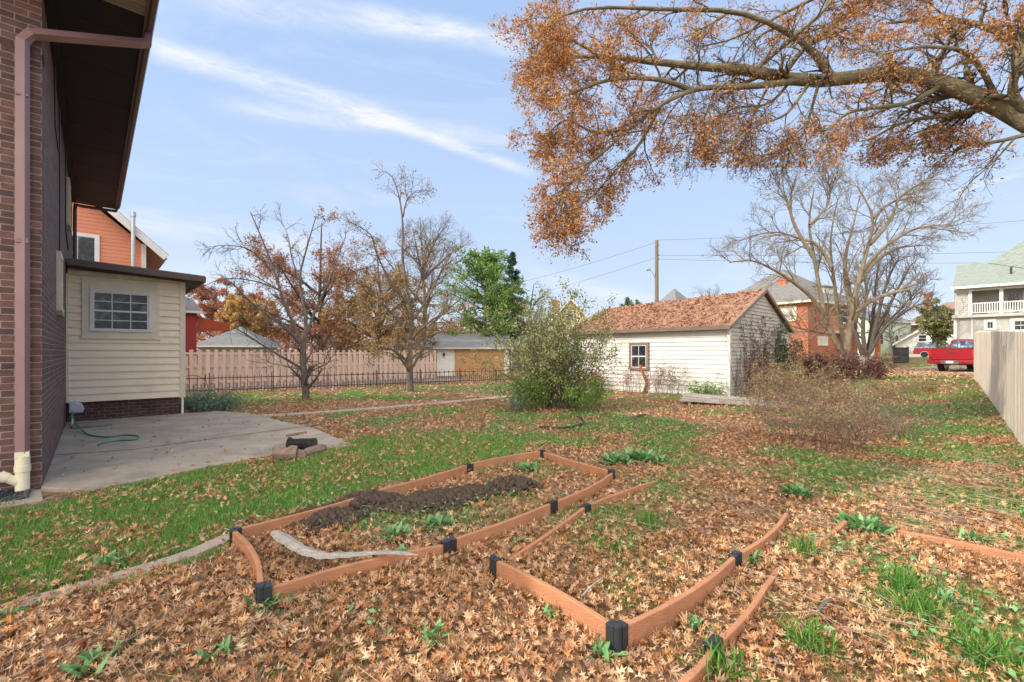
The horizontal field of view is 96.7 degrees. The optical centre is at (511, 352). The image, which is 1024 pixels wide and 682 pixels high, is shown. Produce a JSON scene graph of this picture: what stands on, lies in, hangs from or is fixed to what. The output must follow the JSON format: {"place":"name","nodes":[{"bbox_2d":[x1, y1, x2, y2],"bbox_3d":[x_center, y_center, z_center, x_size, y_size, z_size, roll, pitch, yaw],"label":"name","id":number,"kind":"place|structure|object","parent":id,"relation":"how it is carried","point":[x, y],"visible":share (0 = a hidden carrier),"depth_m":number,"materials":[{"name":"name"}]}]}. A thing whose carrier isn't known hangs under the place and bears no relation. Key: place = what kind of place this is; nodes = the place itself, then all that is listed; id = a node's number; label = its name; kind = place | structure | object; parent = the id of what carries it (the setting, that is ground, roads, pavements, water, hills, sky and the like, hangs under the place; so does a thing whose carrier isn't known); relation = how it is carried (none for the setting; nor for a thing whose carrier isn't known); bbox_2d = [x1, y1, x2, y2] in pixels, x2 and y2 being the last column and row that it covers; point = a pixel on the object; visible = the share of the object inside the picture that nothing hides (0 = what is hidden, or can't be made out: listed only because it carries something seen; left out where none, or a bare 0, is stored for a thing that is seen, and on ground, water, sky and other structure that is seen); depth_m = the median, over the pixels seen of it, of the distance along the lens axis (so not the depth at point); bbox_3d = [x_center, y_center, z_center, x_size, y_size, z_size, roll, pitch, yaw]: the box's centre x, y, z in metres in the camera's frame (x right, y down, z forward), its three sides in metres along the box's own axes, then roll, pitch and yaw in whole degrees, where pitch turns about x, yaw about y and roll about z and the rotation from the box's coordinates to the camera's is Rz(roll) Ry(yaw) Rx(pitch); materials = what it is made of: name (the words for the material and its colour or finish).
{"place":"outdoors","nodes":[
{"label":"outdoors","id":0,"kind":"place"},
{"bbox_2d":[41,411,349,492],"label":"patio","id":1,"kind":"structure","parent":0,"point":[133,465],"depth_m":7.79,"materials":[{"name":"concrete"}]},
{"bbox_2d":[69,401,83,424],"bbox_3d":[-9.562,1.360,10.005,0.240,0.560,0.240,0,0,-43],"label":"hose box","id":2,"kind":"object","parent":1,"relation":"on","point":[76,407],"visible":0.94,"depth_m":9.92,"materials":[{"name":"white plastic"}]},
{"bbox_2d":[71,420,112,428],"bbox_3d":[-9.056,1.557,9.838,0.658,0.074,0.528,0,0,-43],"label":"stone slab","id":3,"kind":"object","parent":1,"relation":"on","point":[93,424],"depth_m":9.72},
{"bbox_2d":[71,411,138,445],"bbox_3d":[-8.071,1.432,9.037,3.196,0.327,0.657,0,0,40],"label":"garden hose","id":4,"kind":"object","parent":1,"relation":"on","point":[80,428],"visible":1,"depth_m":8.60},
{"bbox_2d":[258,391,559,416],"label":"garden path","id":5,"kind":"structure","parent":0,"point":[363,409],"depth_m":13.01,"materials":[{"name":"concrete"}]},
{"bbox_2d":[0,354,1023,681],"bbox_3d":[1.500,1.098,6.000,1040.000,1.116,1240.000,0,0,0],"label":"ground","id":6,"kind":"structure","parent":0,"point":[560,672],"depth_m":4.27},
{"bbox_2d":[0,489,42,507],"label":"walkway","id":7,"kind":"structure","parent":6,"relation":"on","point":[37,496],"depth_m":5.04,"materials":[{"name":"concrete"}]},
{"bbox_2d":[0,486,31,501],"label":"cellar grate","id":8,"kind":"object","parent":7,"relation":"on","point":[7,494],"visible":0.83,"depth_m":5.09,"materials":[{"name":"metal"}]},
{"bbox_2d":[60,639,123,681],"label":"weed","id":9,"kind":"object","parent":6,"relation":"on","point":[83,668],"visible":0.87,"depth_m":2.33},
{"bbox_2d":[0,0,205,491],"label":"brick house","id":10,"kind":"structure","parent":6,"relation":"on","point":[100,340],"depth_m":7.14,"materials":[{"name":"brown"}]},
{"bbox_2d":[56,251,63,311],"bbox_3d":[-7.903,-1.210,7.964,0.080,1.000,0.780,0,0,-43],"label":"window","id":11,"kind":"structure","parent":10,"relation":"in","point":[59,258],"depth_m":7.69,"materials":[{"name":"grey glass"}]},
{"bbox_2d":[67,177,71,232],"bbox_3d":[-10.594,-3.510,10.890,0.080,1.100,0.930,0,0,-43],"label":"window","id":12,"kind":"structure","parent":10,"relation":"in","point":[69,228],"depth_m":10.57,"materials":[{"name":"grey glass"}]},
{"bbox_2d":[89,289,151,331],"bbox_3d":[-9.429,-0.990,10.997,1.150,0.980,0.080,0,0,-43],"label":"window","id":13,"kind":"structure","parent":10,"relation":"in","point":[110,310],"depth_m":10.97,"materials":[{"name":"glass"}]},
{"bbox_2d":[88,549,135,568],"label":"weed","id":14,"kind":"object","parent":6,"relation":"on","point":[108,558],"visible":0.81,"depth_m":3.49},
{"bbox_2d":[0,534,228,615],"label":"stone edging","id":15,"kind":"object","parent":6,"relation":"on","point":[193,551],"visible":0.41,"depth_m":3.46,"materials":[{"name":"concrete"}]},
{"bbox_2d":[72,203,168,269],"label":"orange house","id":16,"kind":"structure","parent":6,"relation":"on","point":[118,237],"depth_m":21.10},
{"bbox_2d":[72,232,99,261],"bbox_3d":[-19.430,-4.485,20.368,1.480,1.750,0.080,0,0,-43],"label":"window","id":17,"kind":"structure","parent":16,"relation":"in","point":[88,245],"depth_m":20.59,"materials":[{"name":"white paint"}]},
{"bbox_2d":[185,298,229,379],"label":"red house","id":18,"kind":"structure","parent":6,"relation":"on","point":[194,322],"depth_m":26.96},
{"bbox_2d":[179,385,253,411],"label":"lavender clump","id":19,"kind":"object","parent":6,"relation":"on","point":[202,403],"visible":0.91,"depth_m":12.72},
{"bbox_2d":[195,634,247,663],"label":"weed","id":20,"kind":"object","parent":6,"relation":"on","point":[206,655],"visible":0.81,"depth_m":2.45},
{"bbox_2d":[189,274,275,347],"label":"pink maple","id":21,"kind":"object","parent":6,"relation":"on","point":[208,308],"visible":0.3,"depth_m":43.47,"materials":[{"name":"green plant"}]},
{"bbox_2d":[197,327,283,373],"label":"hip roof garage","id":22,"kind":"structure","parent":6,"relation":"on","point":[220,343],"depth_m":35.62,"materials":[{"name":"grey"}]},
{"bbox_2d":[214,292,284,341],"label":"yellow tree","id":23,"kind":"object","parent":6,"relation":"on","point":[235,312],"visible":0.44,"depth_m":41.34,"materials":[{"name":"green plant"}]},
{"bbox_2d":[185,202,356,399],"bbox_3d":[-8.334,-1.902,15.947,5.434,7.309,2.813,0,0,-8],"label":"bare tree","id":24,"kind":"object","parent":6,"relation":"on","point":[302,367],"visible":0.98,"depth_m":15.69,"materials":[{"name":"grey plant"}]},
{"bbox_2d":[242,583,299,614],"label":"weed","id":25,"kind":"object","parent":6,"relation":"on","point":[269,604],"visible":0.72,"depth_m":2.89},
{"bbox_2d":[272,445,297,459],"bbox_3d":[-3.474,1.552,6.981,0.362,0.253,0.255,0,0,-9],"label":"log","id":26,"kind":"object","parent":6,"relation":"on","point":[279,452],"visible":0.83,"depth_m":6.89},
{"bbox_2d":[185,350,435,388],"bbox_3d":[-12.088,0.910,21.936,20.071,2.060,0.185,0,0,-44],"label":"tan fence","id":27,"kind":"object","parent":6,"relation":"on","point":[252,370],"visible":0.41,"depth_m":22.48,"materials":[{"name":"brown wood"}]},
{"bbox_2d":[296,444,326,458],"bbox_3d":[-3.179,1.583,7.244,0.190,0.189,0.602,0,0,11],"label":"log","id":28,"kind":"object","parent":6,"relation":"on","point":[317,449],"visible":0.78,"depth_m":7.14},
{"bbox_2d":[286,437,317,449],"bbox_3d":[-3.386,1.479,7.332,0.450,0.283,0.220,0,0,-43],"label":"log","id":29,"kind":"object","parent":28,"relation":"on","point":[302,443],"visible":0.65,"depth_m":7.28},
{"bbox_2d":[224,205,400,371],"bbox_3d":[-13.050,-4.261,31.307,10.647,12.229,10.626,0,0,-39],"label":"rust oak","id":30,"kind":"object","parent":6,"relation":"on","point":[290,298],"visible":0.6,"depth_m":29.84,"materials":[{"name":"brown plant"}]},
{"bbox_2d":[279,503,363,534],"bbox_3d":[-1.864,1.601,4.443,0.796,0.164,0.764,0,0,-2],"label":"soil mound","id":31,"kind":"object","parent":6,"relation":"on","point":[328,516],"visible":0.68,"depth_m":4.33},
{"bbox_2d":[186,377,474,390],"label":"alley","id":32,"kind":"structure","parent":6,"relation":"on","point":[414,380],"depth_m":23.93,"materials":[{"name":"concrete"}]},
{"bbox_2d":[197,318,489,363],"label":"distant woods","id":33,"kind":"object","parent":6,"relation":"on","point":[285,348],"visible":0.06,"depth_m":65.33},
{"bbox_2d":[185,368,528,393],"bbox_3d":[-7.766,1.330,20.740,23.269,1.020,0.036,0,0,-33],"label":"iron fence","id":34,"kind":"object","parent":6,"relation":"on","point":[354,384],"visible":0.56,"depth_m":20.90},
{"bbox_2d":[331,489,399,516],"bbox_3d":[-1.537,1.573,4.886,0.810,0.199,0.711,0,0,-2],"label":"soil mound","id":35,"kind":"object","parent":6,"relation":"on","point":[370,499],"visible":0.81,"depth_m":4.76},
{"bbox_2d":[317,233,440,362],"bbox_3d":[-8.733,-2.840,29.087,7.062,9.439,7.717,0,0,-39],"label":"rust oak","id":36,"kind":"object","parent":6,"relation":"on","point":[374,325],"visible":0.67,"depth_m":28.28,"materials":[{"name":"brown plant"}]},
{"bbox_2d":[376,521,414,540],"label":"weed","id":37,"kind":"object","parent":6,"relation":"on","point":[398,529],"visible":0.86,"depth_m":4.01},
{"bbox_2d":[325,160,477,391],"bbox_3d":[-4.464,-3.164,19.056,6.210,9.653,4.513,0,0,0],"label":"pear tree","id":38,"kind":"object","parent":6,"relation":"on","point":[408,363],"visible":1,"depth_m":18.84,"materials":[{"name":"brown plant"}]},
{"bbox_2d":[361,210,479,370],"bbox_3d":[-7.470,-5.230,40.079,9.470,13.976,9.965,0,0,0],"label":"bare crown tree","id":39,"kind":"object","parent":6,"relation":"on","point":[426,274],"visible":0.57,"depth_m":39.43,"materials":[{"name":"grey plant"}]},
{"bbox_2d":[229,449,614,609],"bbox_3d":[-0.508,1.593,4.908,1.845,0.214,4.510,0,0,41],"label":"raised bed","id":40,"kind":"object","parent":6,"relation":"on","point":[263,590],"visible":0.69,"depth_m":3.99,"materials":[{"name":"wood"},{"name":"black plastic"}]},
{"bbox_2d":[270,530,417,559],"bbox_3d":[-1.341,1.483,3.434,1.275,0.098,0.230,0,0,15],"label":"driftwood branch","id":41,"kind":"object","parent":40,"relation":"on","point":[288,541],"visible":1,"depth_m":3.39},
{"bbox_2d":[384,487,474,515],"bbox_3d":[-0.872,1.593,4.949,1.102,0.159,0.779,0,0,-29],"label":"soil mound","id":42,"kind":"object","parent":6,"relation":"on","point":[415,501],"visible":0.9,"depth_m":4.79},
{"bbox_2d":[409,618,452,652],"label":"weed","id":43,"kind":"object","parent":6,"relation":"on","point":[435,630],"visible":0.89,"depth_m":2.57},
{"bbox_2d":[421,511,454,530],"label":"weed","id":44,"kind":"object","parent":6,"relation":"on","point":[433,521],"visible":0.88,"depth_m":4.26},
{"bbox_2d":[397,334,513,375],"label":"white garage","id":45,"kind":"structure","parent":6,"relation":"on","point":[452,349],"depth_m":31.58,"materials":[{"name":"paint"}]},
{"bbox_2d":[456,349,502,375],"bbox_3d":[-2.253,0.715,31.628,3.270,1.850,0.055,0,0,-7],"label":"garage door","id":46,"kind":"structure","parent":45,"relation":"in","point":[481,353],"depth_m":31.58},
{"bbox_2d":[449,483,500,504],"bbox_3d":[-0.471,1.602,5.221,0.783,0.157,0.545,0,0,-40],"label":"soil mound","id":47,"kind":"object","parent":6,"relation":"on","point":[468,489],"visible":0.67,"depth_m":5.15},
{"bbox_2d":[429,245,543,337],"bbox_3d":[-1.992,-3.359,36.507,9.080,10.074,7.791,0,0,0],"label":"deciduous tree","id":48,"kind":"object","parent":6,"relation":"on","point":[493,289],"visible":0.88,"depth_m":35.25,"materials":[{"name":"green plant"}]},
{"bbox_2d":[0,364,1023,681],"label":"fallen leaves","id":49,"kind":"object","parent":6,"relation":"on","point":[178,622],"depth_m":3.28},
{"bbox_2d":[0,364,1023,681],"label":"grass","id":50,"kind":"structure","parent":6,"relation":"on","point":[256,506],"depth_m":4.95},
{"bbox_2d":[0,447,1023,681],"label":"dry straw","id":51,"kind":"object","parent":6,"relation":"on","point":[822,551],"visible":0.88,"depth_m":3.80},
{"bbox_2d":[0,402,1023,677],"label":"ground weeds","id":52,"kind":"object","parent":6,"relation":"on","point":[600,528],"visible":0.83,"depth_m":6.24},
{"bbox_2d":[489,251,534,365],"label":"spruce tree","id":53,"kind":"object","parent":6,"relation":"on","point":[511,263],"visible":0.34,"depth_m":43.70,"materials":[{"name":"green plant"}]},
{"bbox_2d":[487,473,542,496],"bbox_3d":[0.027,1.576,5.498,0.696,0.199,0.703,0,0,6],"label":"soil mound","id":54,"kind":"object","parent":6,"relation":"on","point":[517,483],"visible":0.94,"depth_m":5.38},
{"bbox_2d":[497,385,535,412],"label":"evergreen seedling","id":55,"kind":"object","parent":6,"relation":"on","point":[514,405],"visible":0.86,"depth_m":12.52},
{"bbox_2d":[513,461,538,471],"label":"weed","id":56,"kind":"object","parent":6,"relation":"on","point":[525,466],"visible":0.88,"depth_m":6.28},
{"bbox_2d":[514,280,551,334],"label":"thin bare tree","id":57,"kind":"object","parent":6,"relation":"on","point":[539,298],"visible":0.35,"depth_m":37.98,"materials":[{"name":"grey plant"}]},
{"bbox_2d":[511,328,568,368],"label":"white shed","id":58,"kind":"structure","parent":6,"relation":"on","point":[526,349],"depth_m":36.49,"materials":[{"name":"paint"}]},
{"bbox_2d":[457,275,625,408],"bbox_3d":[0.835,-0.253,13.593,4.989,3.871,4.135,0,0,0],"label":"leafy shrub","id":59,"kind":"object","parent":6,"relation":"on","point":[556,363],"visible":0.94,"depth_m":12.98,"materials":[{"name":"green plant"}]},
{"bbox_2d":[511,366,620,411],"bbox_3d":[1.471,1.031,12.642,2.884,1.288,2.088,0,0,25],"label":"leafy shrub","id":60,"kind":"object","parent":6,"relation":"on","point":[584,398],"visible":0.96,"depth_m":12.68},
{"bbox_2d":[546,298,587,327],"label":"yellow house","id":61,"kind":"structure","parent":6,"relation":"on","point":[576,310],"depth_m":60.00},
{"bbox_2d":[588,637,632,664],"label":"weed","id":62,"kind":"object","parent":6,"relation":"on","point":[604,650],"visible":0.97,"depth_m":2.44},
{"bbox_2d":[597,449,646,465],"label":"weed","id":63,"kind":"object","parent":6,"relation":"on","point":[613,458],"visible":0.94,"depth_m":6.67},
{"bbox_2d":[490,480,787,658],"bbox_3d":[1.176,1.589,3.995,3.016,0.222,1.594,0,0,-43],"label":"raised bed","id":64,"kind":"object","parent":6,"relation":"on","point":[620,635],"visible":0.68,"depth_m":2.91,"materials":[{"name":"wood"},{"name":"black plastic"}]},
{"bbox_2d":[622,447,655,462],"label":"weed","id":65,"kind":"object","parent":6,"relation":"on","point":[640,454],"visible":0.91,"depth_m":6.83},
{"bbox_2d":[619,363,669,393],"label":"dry weeds","id":66,"kind":"object","parent":6,"relation":"on","point":[630,379],"visible":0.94,"depth_m":17.12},
{"bbox_2d":[626,507,669,533],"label":"grass tuft","id":67,"kind":"object","parent":6,"relation":"on","point":[650,519],"visible":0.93,"depth_m":4.24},
{"bbox_2d":[655,240,658,301],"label":"utility pole","id":68,"kind":"object","parent":6,"relation":"on","point":[656,273],"visible":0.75,"depth_m":44.86,"materials":[{"name":"brown wood"}]},
{"bbox_2d":[652,357,691,395],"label":"dry weeds","id":69,"kind":"object","parent":6,"relation":"on","point":[670,375],"visible":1,"depth_m":16.28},
{"bbox_2d":[660,289,686,301],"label":"peaked house","id":70,"kind":"structure","parent":6,"relation":"on","point":[673,294],"depth_m":69.41,"materials":[{"name":"grey"}]},
{"bbox_2d":[566,289,794,395],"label":"old garage","id":71,"kind":"structure","parent":6,"relation":"on","point":[702,349],"depth_m":16.83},
{"bbox_2d":[629,342,649,369],"bbox_3d":[4.889,0.145,17.560,0.090,1.050,0.880,0,0,-43],"label":"window","id":72,"kind":"structure","parent":71,"relation":"in","point":[638,351],"depth_m":17.54,"materials":[{"name":"brown paint"}]},
{"bbox_2d":[569,289,760,330],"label":"roof leaves","id":73,"kind":"object","parent":71,"relation":"on","point":[688,316],"visible":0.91,"depth_m":17.90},
{"bbox_2d":[723,331,753,395],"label":"red vine","id":74,"kind":"object","parent":71,"relation":"attached to","point":[744,379],"visible":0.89,"depth_m":15.62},
{"bbox_2d":[739,309,782,391],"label":"red vine","id":75,"kind":"object","parent":71,"relation":"attached to","point":[760,361],"visible":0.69,"depth_m":16.69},
{"bbox_2d":[769,317,809,383],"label":"green ivy","id":76,"kind":"object","parent":71,"relation":"attached to","point":[782,354],"visible":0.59,"depth_m":18.39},
{"bbox_2d":[679,613,715,632],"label":"weed","id":77,"kind":"object","parent":6,"relation":"on","point":[695,624],"visible":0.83,"depth_m":2.69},
{"bbox_2d":[685,378,731,395],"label":"dry weeds","id":78,"kind":"object","parent":6,"relation":"on","point":[706,390],"visible":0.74,"depth_m":15.26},
{"bbox_2d":[669,627,781,681],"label":"grass tuft","id":79,"kind":"object","parent":6,"relation":"on","point":[719,658],"visible":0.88,"depth_m":2.29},
{"bbox_2d":[679,393,783,406],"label":"wood deck","id":80,"kind":"structure","parent":6,"relation":"on","point":[689,399],"depth_m":13.77,"materials":[{"name":"grey wood"}]},
{"bbox_2d":[487,0,1023,265],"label":"oak tree","id":81,"kind":"object","parent":6,"relation":"on","point":[1007,108],"visible":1,"depth_m":8.03,"materials":[{"name":"orange plant"}]},
{"bbox_2d":[745,348,850,404],"bbox_3d":[8.656,0.709,13.842,2.585,1.670,3.661,0,0,34],"label":"yellow bush","id":82,"kind":"object","parent":6,"relation":"on","point":[785,375],"visible":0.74,"depth_m":13.17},
{"bbox_2d":[777,483,824,498],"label":"weed","id":83,"kind":"object","parent":6,"relation":"on","point":[798,490],"visible":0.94,"depth_m":5.15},
{"bbox_2d":[782,531,826,562],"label":"grass tuft","id":84,"kind":"object","parent":6,"relation":"on","point":[800,549],"visible":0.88,"depth_m":3.65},
{"bbox_2d":[741,270,883,361],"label":"red brick house","id":85,"kind":"structure","parent":6,"relation":"on","point":[781,289],"depth_m":39.65,"materials":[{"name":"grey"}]},
{"bbox_2d":[773,606,856,664],"bbox_3d":[1.635,1.535,2.515,0.307,0.186,0.398,0,0,0],"label":"grass tuft","id":86,"kind":"object","parent":6,"relation":"on","point":[804,636],"visible":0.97,"depth_m":2.48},
{"bbox_2d":[789,344,900,378],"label":"purple bush","id":87,"kind":"object","parent":6,"relation":"on","point":[853,363],"visible":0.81,"depth_m":20.18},
{"bbox_2d":[702,152,999,359],"bbox_3d":[19.039,-5.204,26.661,17.728,12.917,7.662,0,0,0],"label":"bare maple","id":88,"kind":"object","parent":6,"relation":"on","point":[853,308],"visible":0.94,"depth_m":26.29,"materials":[{"name":"grey plant"}]},
{"bbox_2d":[678,520,1023,681],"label":"raised bed","id":89,"kind":"object","parent":6,"relation":"on","point":[732,632],"visible":0.61,"depth_m":3.04,"materials":[{"name":"reddish-brown wood"},{"name":"black plastic"}]},
{"bbox_2d":[710,354,993,453],"bbox_3d":[6.580,1.081,9.962,4.605,2.104,6.594,0,0,0],"label":"bramble thicket","id":90,"kind":"object","parent":6,"relation":"on","point":[815,411],"visible":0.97,"depth_m":8.40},
{"bbox_2d":[831,510,894,535],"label":"weed","id":91,"kind":"object","parent":6,"relation":"on","point":[857,522],"visible":0.9,"depth_m":4.15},
{"bbox_2d":[824,371,940,406],"bbox_3d":[11.357,1.114,14.112,5.288,0.938,1.926,0,0,-35],"label":"bush","id":92,"kind":"object","parent":6,"relation":"on","point":[926,386],"visible":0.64,"depth_m":14.46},
{"bbox_2d":[858,311,914,356],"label":"pale green house","id":93,"kind":"structure","parent":6,"relation":"on","point":[885,346],"depth_m":59.30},
{"bbox_2d":[835,240,955,360],"bbox_3d":[27.527,-3.673,32.991,7.188,9.195,4.180,0,0,0],"label":"multi stem tree","id":94,"kind":"object","parent":6,"relation":"on","point":[875,333],"visible":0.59,"depth_m":32.90,"materials":[{"name":"grey plant"}]},
{"bbox_2d":[875,308,916,356],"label":"bare tree","id":95,"kind":"object","parent":6,"relation":"on","point":[890,336],"visible":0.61,"depth_m":54.91,"materials":[{"name":"plant"}]},
{"bbox_2d":[864,559,936,595],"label":"grass tuft","id":96,"kind":"object","parent":6,"relation":"on","point":[908,578],"visible":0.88,"depth_m":3.15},
{"bbox_2d":[893,346,908,364],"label":"black gate","id":97,"kind":"structure","parent":6,"relation":"on","point":[903,352],"depth_m":36.51,"materials":[{"name":"metal"}]},
{"bbox_2d":[893,328,953,356],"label":"white gabled house","id":98,"kind":"structure","parent":6,"relation":"on","point":[911,341],"depth_m":55.42,"materials":[{"name":"paint"}]},
{"bbox_2d":[876,584,974,626],"bbox_3d":[2.514,1.538,2.838,0.410,0.180,0.455,0,0,0],"label":"grass tuft","id":99,"kind":"object","parent":6,"relation":"on","point":[917,603],"visible":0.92,"depth_m":2.81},
{"bbox_2d":[913,342,949,356],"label":"parked car","id":100,"kind":"object","parent":6,"relation":"on","point":[920,347],"visible":0.46,"depth_m":49.09,"materials":[{"name":"red paint"}]},
{"bbox_2d":[911,293,954,331],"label":"chimney house","id":101,"kind":"structure","parent":6,"relation":"on","point":[949,305],"depth_m":64.26,"materials":[{"name":"red brick"}]},
{"bbox_2d":[893,365,973,374],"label":"gravel drive","id":102,"kind":"structure","parent":6,"relation":"on","point":[960,371],"depth_m":27.81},
{"bbox_2d":[915,297,954,347],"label":"yellow green tree","id":103,"kind":"object","parent":6,"relation":"on","point":[941,331],"visible":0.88,"depth_m":39.71,"materials":[{"name":"green plant"}]},
{"bbox_2d":[927,339,973,370],"bbox_3d":[26.932,0.180,26.540,5.927,1.920,2.040,0,0,-25],"label":"pickup truck","id":104,"kind":"object","parent":6,"relation":"on","point":[958,352],"visible":0.52,"depth_m":25.76,"materials":[{"name":"red paint"}]},
{"bbox_2d":[933,587,982,606],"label":"weed","id":105,"kind":"object","parent":6,"relation":"on","point":[949,595],"visible":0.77,"depth_m":3.01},
{"bbox_2d":[952,527,997,545],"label":"weed","id":106,"kind":"object","parent":6,"relation":"on","point":[972,534],"visible":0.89,"depth_m":3.92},
{"bbox_2d":[943,622,1023,674],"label":"grass tuft","id":107,"kind":"object","parent":6,"relation":"on","point":[991,645],"visible":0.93,"depth_m":2.38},
{"bbox_2d":[951,241,1023,338],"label":"porch house","id":108,"kind":"structure","parent":6,"relation":"on","point":[989,296],"depth_m":35.21,"materials":[{"name":"grey"}]},
{"bbox_2d":[984,319,996,329],"bbox_3d":[36.181,-2.080,34.463,0.080,0.800,0.680,0,0,-43],"label":"window","id":109,"kind":"structure","parent":108,"relation":"in","point":[988,324],"depth_m":34.45,"materials":[{"name":"white paint"}]},
{"bbox_2d":[1010,318,1023,330],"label":"window","id":110,"kind":"structure","parent":108,"relation":"in","point":[1016,324],"depth_m":33.46,"materials":[{"name":"white paint"}]},
{"bbox_2d":[974,330,1023,446],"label":"plank fence","id":111,"kind":"object","parent":6,"relation":"on","point":[999,366],"visible":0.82,"depth_m":9.66,"materials":[{"name":"brown wood"}]},
{"bbox_2d":[118,0,1023,351],"label":"sky","id":112,"kind":"structure","parent":0,"point":[245,104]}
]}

